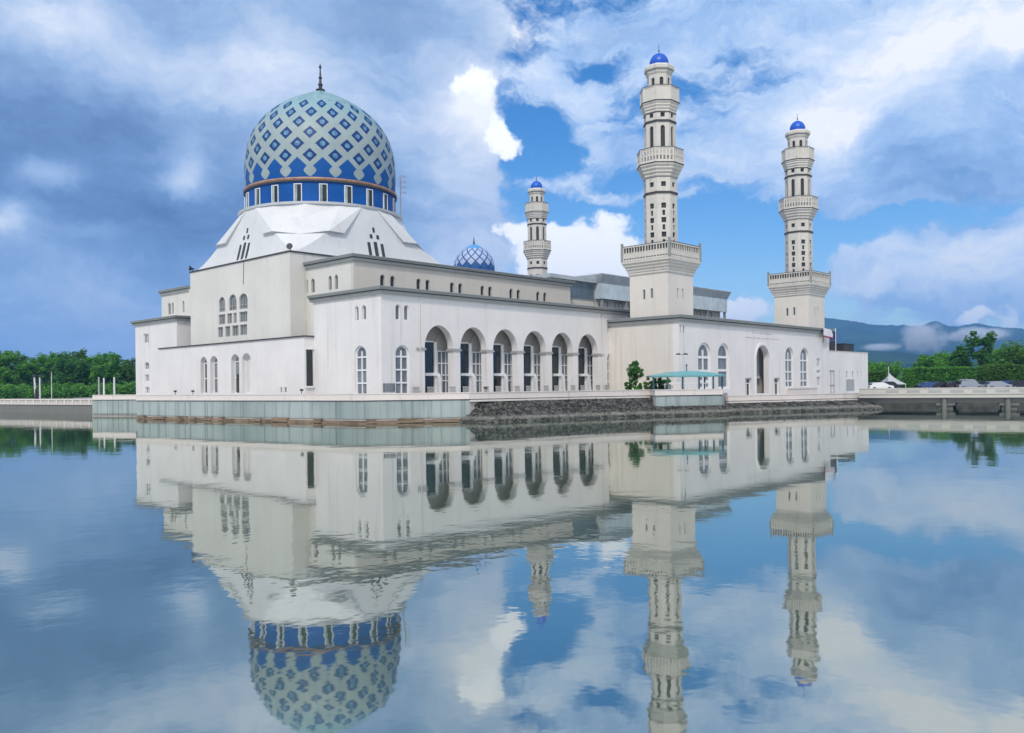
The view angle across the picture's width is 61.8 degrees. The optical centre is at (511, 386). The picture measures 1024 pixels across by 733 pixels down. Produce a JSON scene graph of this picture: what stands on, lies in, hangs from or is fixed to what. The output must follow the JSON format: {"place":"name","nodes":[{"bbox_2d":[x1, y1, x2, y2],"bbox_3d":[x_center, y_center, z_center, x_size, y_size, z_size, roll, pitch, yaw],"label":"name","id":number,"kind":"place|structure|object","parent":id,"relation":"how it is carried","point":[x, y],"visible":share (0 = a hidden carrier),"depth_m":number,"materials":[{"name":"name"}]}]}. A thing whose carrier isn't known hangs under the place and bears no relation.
{"place":"outdoors","nodes":[
{"label":"outdoors","id":0,"kind":"place"},
{"bbox_2d":[5,397,85,398],"bbox_3d":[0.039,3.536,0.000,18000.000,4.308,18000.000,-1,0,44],"label":"ground","id":1,"kind":"structure","parent":0,"point":[42,398],"depth_m":208.99,"materials":[{"name":"green concrete"}]},
{"bbox_2d":[0,350,31,385],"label":"shore tree","id":2,"kind":"object","parent":1,"relation":"on","point":[8,358],"visible":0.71,"depth_m":224.43,"materials":[{"name":"green plant"}]},
{"bbox_2d":[10,354,33,387],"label":"shore tree","id":3,"kind":"object","parent":1,"relation":"on","point":[25,357],"visible":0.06,"depth_m":241.15,"materials":[{"name":"green plant"}]},
{"bbox_2d":[19,352,57,388],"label":"shore tree","id":4,"kind":"object","parent":1,"relation":"on","point":[45,370],"visible":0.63,"depth_m":228.41,"materials":[{"name":"green plant"}]},
{"bbox_2d":[35,351,68,384],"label":"shore tree","id":5,"kind":"object","parent":1,"relation":"on","point":[53,355],"visible":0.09,"depth_m":233.97,"materials":[{"name":"green plant"}]},
{"bbox_2d":[0,379,135,398],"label":"undergrowth","id":6,"kind":"object","parent":1,"relation":"on","point":[65,390],"visible":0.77,"depth_m":215.27,"materials":[{"name":"green plant"}]},
{"bbox_2d":[49,351,88,386],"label":"shore tree","id":7,"kind":"object","parent":1,"relation":"on","point":[67,372],"visible":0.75,"depth_m":223.11,"materials":[{"name":"green plant"}]},
{"bbox_2d":[69,348,93,385],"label":"shore tree","id":8,"kind":"object","parent":1,"relation":"on","point":[79,354],"visible":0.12,"depth_m":236.98,"materials":[{"name":"green plant"}]},
{"bbox_2d":[80,353,107,385],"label":"shore tree","id":9,"kind":"object","parent":1,"relation":"on","point":[86,379],"visible":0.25,"depth_m":227.82,"materials":[{"name":"green plant"}]},
{"bbox_2d":[88,351,129,389],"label":"shore tree","id":10,"kind":"object","parent":1,"relation":"on","point":[109,363],"visible":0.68,"depth_m":224.28,"materials":[{"name":"green plant"}]},
{"bbox_2d":[116,357,135,384],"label":"shore tree","id":11,"kind":"object","parent":1,"relation":"on","point":[123,377],"visible":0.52,"depth_m":226.24,"materials":[{"name":"green plant"}]},
{"bbox_2d":[868,360,903,377],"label":"shore tree","id":12,"kind":"object","parent":1,"relation":"on","point":[894,370],"visible":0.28,"depth_m":187.07,"materials":[{"name":"green plant"}]},
{"bbox_2d":[914,349,952,366],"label":"shore tree","id":13,"kind":"object","parent":1,"relation":"on","point":[942,358],"visible":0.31,"depth_m":186.14,"materials":[{"name":"green plant"}]},
{"bbox_2d":[946,344,973,367],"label":"shore tree","id":14,"kind":"object","parent":1,"relation":"on","point":[958,357],"visible":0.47,"depth_m":176.85,"materials":[{"name":"green plant"}]},
{"bbox_2d":[963,330,997,365],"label":"shore tree","id":15,"kind":"object","parent":1,"relation":"on","point":[988,341],"visible":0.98,"depth_m":171.08,"materials":[{"name":"green plant"}]},
{"bbox_2d":[974,344,1021,366],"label":"shore tree","id":16,"kind":"object","parent":1,"relation":"on","point":[996,356],"visible":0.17,"depth_m":184.44,"materials":[{"name":"green plant"}]},
{"bbox_2d":[999,340,1023,363],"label":"shore tree","id":17,"kind":"object","parent":1,"relation":"on","point":[1018,352],"visible":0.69,"depth_m":179.65,"materials":[{"name":"green plant"}]},
{"bbox_2d":[73,392,726,420],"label":"terrace","id":18,"kind":"structure","parent":0,"point":[472,405],"depth_m":83.99,"materials":[{"name":"grey concrete"}]},
{"bbox_2d":[92,394,139,399],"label":"parapet wall","id":19,"kind":"structure","parent":18,"relation":"on","point":[113,397],"depth_m":107.61,"materials":[{"name":"paint"}]},
{"bbox_2d":[130,64,629,394],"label":"mosque","id":20,"kind":"structure","parent":18,"relation":"on","point":[356,289],"depth_m":101.51,"materials":[{"name":"white paint"}]},
{"bbox_2d":[204,358,206,393],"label":"window","id":21,"kind":"structure","parent":20,"relation":"in","point":[205,361],"depth_m":106.48,"materials":[{"name":"white glass"}]},
{"bbox_2d":[214,357,217,392],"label":"window","id":22,"kind":"structure","parent":20,"relation":"in","point":[215,360],"depth_m":104.62,"materials":[{"name":"white glass"}]},
{"bbox_2d":[220,297,224,311],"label":"window","id":23,"kind":"structure","parent":20,"relation":"in","point":[222,302],"depth_m":106.48,"materials":[{"name":"grey glass"}]},
{"bbox_2d":[230,294,236,310],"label":"window","id":24,"kind":"structure","parent":20,"relation":"in","point":[233,303],"depth_m":104.63,"materials":[{"name":"grey glass"}]},
{"bbox_2d":[235,356,238,392],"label":"window","id":25,"kind":"structure","parent":20,"relation":"in","point":[236,358],"depth_m":101.20,"materials":[{"name":"white glass"}]},
{"bbox_2d":[240,311,246,321],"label":"window","id":26,"kind":"structure","parent":20,"relation":"in","point":[243,315],"depth_m":102.95,"materials":[{"name":"grey glass"}]},
{"bbox_2d":[240,294,247,308],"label":"window","id":27,"kind":"structure","parent":20,"relation":"in","point":[243,299],"depth_m":102.84,"materials":[{"name":"grey glass"}]},
{"bbox_2d":[241,324,246,334],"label":"window","id":28,"kind":"structure","parent":20,"relation":"in","point":[243,327],"depth_m":102.87,"materials":[{"name":"grey glass"}]},
{"bbox_2d":[246,354,250,392],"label":"window","id":29,"kind":"structure","parent":20,"relation":"in","point":[248,360],"depth_m":99.34,"materials":[{"name":"white paint"}]},
{"bbox_2d":[255,188,259,204],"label":"drum window","id":30,"kind":"structure","parent":20,"relation":"in","point":[257,191],"depth_m":105.24,"materials":[{"name":"white glass"}]},
{"bbox_2d":[271,185,278,202],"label":"drum window","id":31,"kind":"structure","parent":20,"relation":"in","point":[274,188],"depth_m":103.64,"materials":[{"name":"white glass"}]},
{"bbox_2d":[294,183,301,200],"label":"drum window","id":32,"kind":"structure","parent":20,"relation":"in","point":[297,186],"depth_m":102.92,"materials":[{"name":"white glass"}]},
{"bbox_2d":[306,350,312,385],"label":"slot window","id":33,"kind":"structure","parent":20,"relation":"in","point":[309,353],"depth_m":90.65,"materials":[{"name":"grey glass"}]},
{"bbox_2d":[319,183,327,200],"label":"drum window","id":34,"kind":"structure","parent":20,"relation":"in","point":[323,188],"depth_m":103.20,"materials":[{"name":"white glass"}]},
{"bbox_2d":[344,185,351,202],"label":"drum window","id":35,"kind":"structure","parent":20,"relation":"in","point":[347,189],"depth_m":104.32,"materials":[{"name":"white glass"}]},
{"bbox_2d":[356,346,366,393],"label":"window","id":36,"kind":"structure","parent":20,"relation":"in","point":[361,352],"depth_m":85.85,"materials":[{"name":"white glass"}]},
{"bbox_2d":[366,188,372,205],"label":"drum window","id":37,"kind":"structure","parent":20,"relation":"in","point":[369,192],"depth_m":106.30,"materials":[{"name":"white glass"}]},
{"bbox_2d":[383,193,387,209],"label":"drum window","id":38,"kind":"structure","parent":20,"relation":"in","point":[385,196],"depth_m":108.92,"materials":[{"name":"white glass"}]},
{"bbox_2d":[383,383,394,391],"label":"vent window","id":39,"kind":"structure","parent":20,"relation":"in","point":[387,387],"depth_m":83.72,"materials":[{"name":"grey metal"}]},
{"bbox_2d":[395,345,408,392],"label":"window","id":40,"kind":"structure","parent":20,"relation":"in","point":[401,354],"depth_m":85.26,"materials":[{"name":"white glass"}]},
{"bbox_2d":[425,341,439,392],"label":"arcade door","id":41,"kind":"structure","parent":20,"relation":"in","point":[431,373],"depth_m":89.93,"materials":[{"name":"blue glass"}]},
{"bbox_2d":[437,350,447,392],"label":"arcade window","id":42,"kind":"structure","parent":20,"relation":"in","point":[442,356],"depth_m":91.23,"materials":[{"name":"grey glass"}]},
{"bbox_2d":[460,342,473,391],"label":"arcade door","id":43,"kind":"structure","parent":20,"relation":"in","point":[466,373],"depth_m":93.60,"materials":[{"name":"blue glass"}]},
{"bbox_2d":[454,239,494,270],"bbox_3d":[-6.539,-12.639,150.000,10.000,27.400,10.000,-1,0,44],"label":"dome","id":44,"kind":"structure","parent":20,"relation":"attached to","point":[474,255],"depth_m":147.30,"materials":[{"name":"blue tile"}]},
{"bbox_2d":[472,352,480,391],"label":"arcade window","id":45,"kind":"structure","parent":20,"relation":"in","point":[476,356],"depth_m":94.90,"materials":[{"name":"grey glass"}]},
{"bbox_2d":[493,343,505,391],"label":"arcade door","id":46,"kind":"structure","parent":20,"relation":"in","point":[498,356],"depth_m":97.23,"materials":[{"name":"blue glass"}]},
{"bbox_2d":[504,352,511,391],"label":"arcade window","id":47,"kind":"structure","parent":20,"relation":"in","point":[507,356],"depth_m":98.52,"materials":[{"name":"grey glass"}]},
{"bbox_2d":[524,345,535,390],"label":"arcade door","id":48,"kind":"structure","parent":20,"relation":"in","point":[529,373],"depth_m":100.98,"materials":[{"name":"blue glass"}]},
{"bbox_2d":[533,353,540,390],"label":"arcade window","id":49,"kind":"structure","parent":20,"relation":"in","point":[537,357],"depth_m":102.25,"materials":[{"name":"grey glass"}]},
{"bbox_2d":[552,346,562,390],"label":"arcade door","id":50,"kind":"structure","parent":20,"relation":"in","point":[556,356],"depth_m":104.65,"materials":[{"name":"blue glass"}]},
{"bbox_2d":[561,354,567,390],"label":"arcade window","id":51,"kind":"structure","parent":20,"relation":"in","point":[564,366],"depth_m":105.88,"materials":[{"name":"grey glass"}]},
{"bbox_2d":[578,347,588,389],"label":"arcade door","id":52,"kind":"structure","parent":20,"relation":"in","point":[582,358],"depth_m":108.31,"materials":[{"name":"blue glass"}]},
{"bbox_2d":[587,355,592,389],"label":"arcade window","id":53,"kind":"structure","parent":20,"relation":"in","point":[589,358],"depth_m":109.51,"materials":[{"name":"white glass"}]},
{"bbox_2d":[531,273,730,318],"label":"rooftop hall","id":54,"kind":"structure","parent":20,"relation":"on","point":[605,290],"depth_m":125.00,"materials":[{"name":"metal"}]},
{"bbox_2d":[568,280,594,301],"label":"link window","id":55,"kind":"structure","parent":54,"relation":"in","point":[584,291],"depth_m":121.45,"materials":[{"name":"blue glass"}]},
{"bbox_2d":[523,176,550,275],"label":"minaret","id":56,"kind":"object","parent":18,"relation":"on","point":[537,248],"visible":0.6,"depth_m":172.89,"materials":[{"name":"concrete"}]},
{"bbox_2d":[624,380,632,389],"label":"garden shrub","id":57,"kind":"object","parent":18,"relation":"on","point":[629,386],"visible":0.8,"depth_m":96.81,"materials":[{"name":"green plant"}]},
{"bbox_2d":[626,360,643,385],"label":"tree","id":58,"kind":"object","parent":18,"relation":"on","point":[634,371],"visible":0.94,"depth_m":98.16,"materials":[{"name":"green plant"}]},
{"bbox_2d":[643,377,655,389],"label":"garden shrub","id":59,"kind":"object","parent":18,"relation":"on","point":[648,387],"visible":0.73,"depth_m":95.86,"materials":[{"name":"green plant"}]},
{"bbox_2d":[652,378,664,389],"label":"garden shrub","id":60,"kind":"object","parent":18,"relation":"on","point":[658,381],"visible":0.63,"depth_m":97.59,"materials":[{"name":"green plant"}]},
{"bbox_2d":[646,363,725,388],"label":"garden pavilion","id":61,"kind":"structure","parent":18,"relation":"on","point":[686,373],"depth_m":93.60,"materials":[{"name":"paint"}]},
{"bbox_2d":[0,403,1023,732],"bbox_3d":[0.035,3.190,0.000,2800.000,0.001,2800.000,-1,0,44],"label":"water","id":62,"kind":"structure","parent":0,"point":[836,571],"depth_m":14.52,"materials":[{"name":"blue liquid"}]},
{"bbox_2d":[0,399,91,413],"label":"causeway","id":63,"kind":"structure","parent":62,"relation":"in","point":[49,405],"depth_m":129.08,"materials":[{"name":"concrete"}]},
{"bbox_2d":[93,400,136,414],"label":"retaining wall","id":64,"kind":"structure","parent":62,"relation":"in","point":[114,407],"depth_m":107.77,"materials":[{"name":"grey concrete"}]},
{"bbox_2d":[136,400,469,423],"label":"retaining wall","id":65,"kind":"structure","parent":62,"relation":"in","point":[418,411],"depth_m":80.00,"materials":[{"name":"grey concrete"}]},
{"bbox_2d":[135,392,469,400],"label":"parapet wall","id":66,"kind":"structure","parent":65,"relation":"on","point":[350,397],"depth_m":79.74,"materials":[{"name":"paint"}]},
{"bbox_2d":[459,398,654,422],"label":"rock embankment","id":67,"kind":"object","parent":62,"relation":"in","point":[520,411],"visible":0.9,"depth_m":82.50,"materials":[{"name":"stone"}]},
{"bbox_2d":[470,396,650,401],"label":"kerb ledge","id":68,"kind":"object","parent":67,"relation":"on","point":[559,398],"visible":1,"depth_m":84.97,"materials":[{"name":"paint"}]},
{"bbox_2d":[470,390,649,399],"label":"parapet wall","id":69,"kind":"structure","parent":68,"relation":"on","point":[539,394],"depth_m":85.07,"materials":[{"name":"paint"}]},
{"bbox_2d":[653,405,728,416],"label":"rock embankment","id":70,"kind":"object","parent":62,"relation":"in","point":[664,411],"visible":0.86,"depth_m":89.28,"materials":[{"name":"stone"}]},
{"bbox_2d":[653,395,722,405],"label":"retaining wall","id":71,"kind":"structure","parent":70,"relation":"on","point":[704,400],"depth_m":90.71,"materials":[{"name":"grey concrete"}]},
{"bbox_2d":[649,389,722,395],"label":"parapet wall","id":72,"kind":"structure","parent":71,"relation":"on","point":[678,392],"depth_m":90.54,"materials":[{"name":"paint"}]},
{"bbox_2d":[725,400,886,413],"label":"rock embankment","id":73,"kind":"object","parent":62,"relation":"in","point":[784,406],"visible":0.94,"depth_m":98.24,"materials":[{"name":"stone"}]},
{"bbox_2d":[726,399,859,402],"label":"kerb ledge","id":74,"kind":"object","parent":73,"relation":"on","point":[789,400],"visible":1,"depth_m":99.20,"materials":[{"name":"paint"}]},
{"bbox_2d":[859,387,1023,408],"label":"bridge","id":75,"kind":"structure","parent":62,"relation":"in","point":[1002,397],"depth_m":100.13,"materials":[{"name":"concrete"}]},
{"bbox_2d":[0,0,1023,380],"label":"sky","id":76,"kind":"structure","parent":0,"point":[126,126],"materials":[{"name":"blue"}]},
{"bbox_2d":[854,350,978,378],"bbox_3d":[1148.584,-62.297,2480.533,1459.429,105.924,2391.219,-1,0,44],"label":"foothills","id":77,"kind":"structure","parent":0,"point":[908,359],"depth_m":2298.11,"materials":[{"name":"green plant"}]},
{"bbox_2d":[824,317,1023,355],"bbox_3d":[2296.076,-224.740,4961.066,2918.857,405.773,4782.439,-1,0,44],"label":"mountains","id":78,"kind":"structure","parent":0,"point":[931,338],"depth_m":4522.83,"materials":[{"name":"blue"}]},
{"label":"lower terrace","id":79,"kind":"structure","parent":0,"visible":0},
{"bbox_2d":[607,314,834,394],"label":"side wing","id":80,"kind":"structure","parent":79,"relation":"on","point":[752,358],"depth_m":110.81,"materials":[{"name":"white paint"}]},
{"bbox_2d":[621,50,701,317],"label":"minaret","id":81,"kind":"object","parent":80,"relation":"on","point":[661,264],"visible":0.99,"depth_m":106.39,"materials":[{"name":"beige paint"}]},
{"bbox_2d":[660,125,664,145],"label":"window","id":82,"kind":"structure","parent":81,"relation":"in","point":[662,127],"depth_m":106.50,"materials":[{"name":"grey glass"}]},
{"bbox_2d":[698,343,709,388],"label":"window","id":83,"kind":"structure","parent":80,"relation":"in","point":[703,352],"depth_m":107.25,"materials":[{"name":"white glass"}]},
{"bbox_2d":[718,343,727,388],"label":"window","id":84,"kind":"structure","parent":80,"relation":"in","point":[722,352],"depth_m":110.77,"materials":[{"name":"white glass"}]},
{"bbox_2d":[745,378,749,394],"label":"side door","id":85,"kind":"structure","parent":80,"relation":"in","point":[747,380],"depth_m":115.58,"materials":[{"name":"grey glass"}]},
{"bbox_2d":[774,378,777,393],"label":"side door","id":86,"kind":"structure","parent":80,"relation":"in","point":[775,379],"depth_m":121.48,"materials":[{"name":"grey glass"}]},
{"bbox_2d":[785,347,792,387],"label":"window","id":87,"kind":"structure","parent":80,"relation":"in","point":[788,356],"depth_m":124.27,"materials":[{"name":"white glass"}]},
{"bbox_2d":[767,114,830,327],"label":"minaret","id":88,"kind":"object","parent":80,"relation":"on","point":[799,288],"visible":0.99,"depth_m":134.80,"materials":[{"name":"concrete"}]},
{"bbox_2d":[800,348,807,386],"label":"window","id":89,"kind":"structure","parent":80,"relation":"in","point":[803,357],"depth_m":127.84,"materials":[{"name":"white glass"}]},
{"bbox_2d":[823,328,832,342],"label":"banner","id":90,"kind":"object","parent":80,"relation":"attached to","point":[827,332],"visible":1,"depth_m":131.63,"materials":[{"name":"white fabric"}]},
{"bbox_2d":[725,393,858,401],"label":"parapet wall","id":91,"kind":"structure","parent":79,"relation":"on","point":[774,397],"depth_m":99.55,"materials":[{"name":"paint"}]},
{"bbox_2d":[829,350,867,392],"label":"service building","id":92,"kind":"structure","parent":79,"relation":"on","point":[848,372],"depth_m":139.61,"materials":[{"name":"white paint"}]},
{"bbox_2d":[829,328,835,350],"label":"flagpole","id":93,"kind":"object","parent":92,"relation":"on","point":[832,345],"visible":0.74,"depth_m":137.01,"materials":[{"name":"white metal"}]},
{"bbox_2d":[830,370,834,392],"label":"panel door","id":94,"kind":"structure","parent":92,"relation":"in","point":[832,390],"depth_m":135.56,"materials":[{"name":"white paint"}]},
{"bbox_2d":[829,343,854,351],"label":"water tank","id":95,"kind":"object","parent":92,"relation":"on","point":[844,347],"visible":0.54,"depth_m":143.49,"materials":[{"name":"black metal"}]},
{"bbox_2d":[846,379,853,390],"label":"garage door","id":96,"kind":"structure","parent":92,"relation":"in","point":[849,382],"depth_m":140.13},
{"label":"car park","id":97,"kind":"structure","parent":0,"visible":0},
{"bbox_2d":[868,370,887,383],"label":"clipped hedge","id":98,"kind":"object","parent":97,"relation":"on","point":[876,376],"visible":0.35,"depth_m":160.24,"materials":[{"name":"green plant"}]},
{"bbox_2d":[868,382,893,387],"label":"parked car","id":99,"kind":"object","parent":97,"relation":"on","point":[878,385],"visible":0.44,"depth_m":146.17,"materials":[{"name":"white paint"}]},
{"bbox_2d":[884,381,901,387],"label":"parked car","id":100,"kind":"object","parent":97,"relation":"on","point":[894,384],"visible":0.23,"depth_m":148.33,"materials":[{"name":"black paint"}]},
{"bbox_2d":[881,373,905,387],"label":"tent","id":101,"kind":"object","parent":97,"relation":"on","point":[892,378],"visible":0.58,"depth_m":150.11,"materials":[{"name":"fabric"}]},
{"bbox_2d":[896,378,908,387],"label":"clipped hedge","id":102,"kind":"object","parent":97,"relation":"on","point":[903,381],"visible":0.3,"depth_m":152.16,"materials":[{"name":"green plant"}]},
{"bbox_2d":[917,382,936,387],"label":"parked car","id":103,"kind":"object","parent":97,"relation":"on","point":[925,384],"visible":0.51,"depth_m":147.12,"materials":[{"name":"blue paint"}]},
{"bbox_2d":[897,366,980,387],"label":"clipped hedge","id":104,"kind":"object","parent":97,"relation":"on","point":[913,377],"visible":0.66,"depth_m":158.21,"materials":[{"name":"green plant"}]},
{"bbox_2d":[943,381,958,387],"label":"parked car","id":105,"kind":"object","parent":97,"relation":"on","point":[950,384],"visible":0.51,"depth_m":146.10,"materials":[{"name":"black paint"}]},
{"bbox_2d":[956,379,983,387],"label":"parked car","id":106,"kind":"object","parent":97,"relation":"on","point":[962,383],"visible":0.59,"depth_m":145.15,"materials":[{"name":"silver metal"}]},
{"bbox_2d":[982,381,1011,386],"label":"parked car","id":107,"kind":"object","parent":97,"relation":"on","point":[994,384],"visible":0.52,"depth_m":144.14,"materials":[{"name":"silver metal"}]},
{"bbox_2d":[976,363,1023,380],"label":"clipped hedge","id":108,"kind":"object","parent":97,"relation":"on","point":[1003,372],"visible":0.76,"depth_m":155.25,"materials":[{"name":"green plant"}]},
{"bbox_2d":[1009,380,1023,386],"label":"parked car","id":109,"kind":"object","parent":97,"relation":"on","point":[1018,383],"visible":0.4,"depth_m":145.14,"materials":[{"name":"black paint"}]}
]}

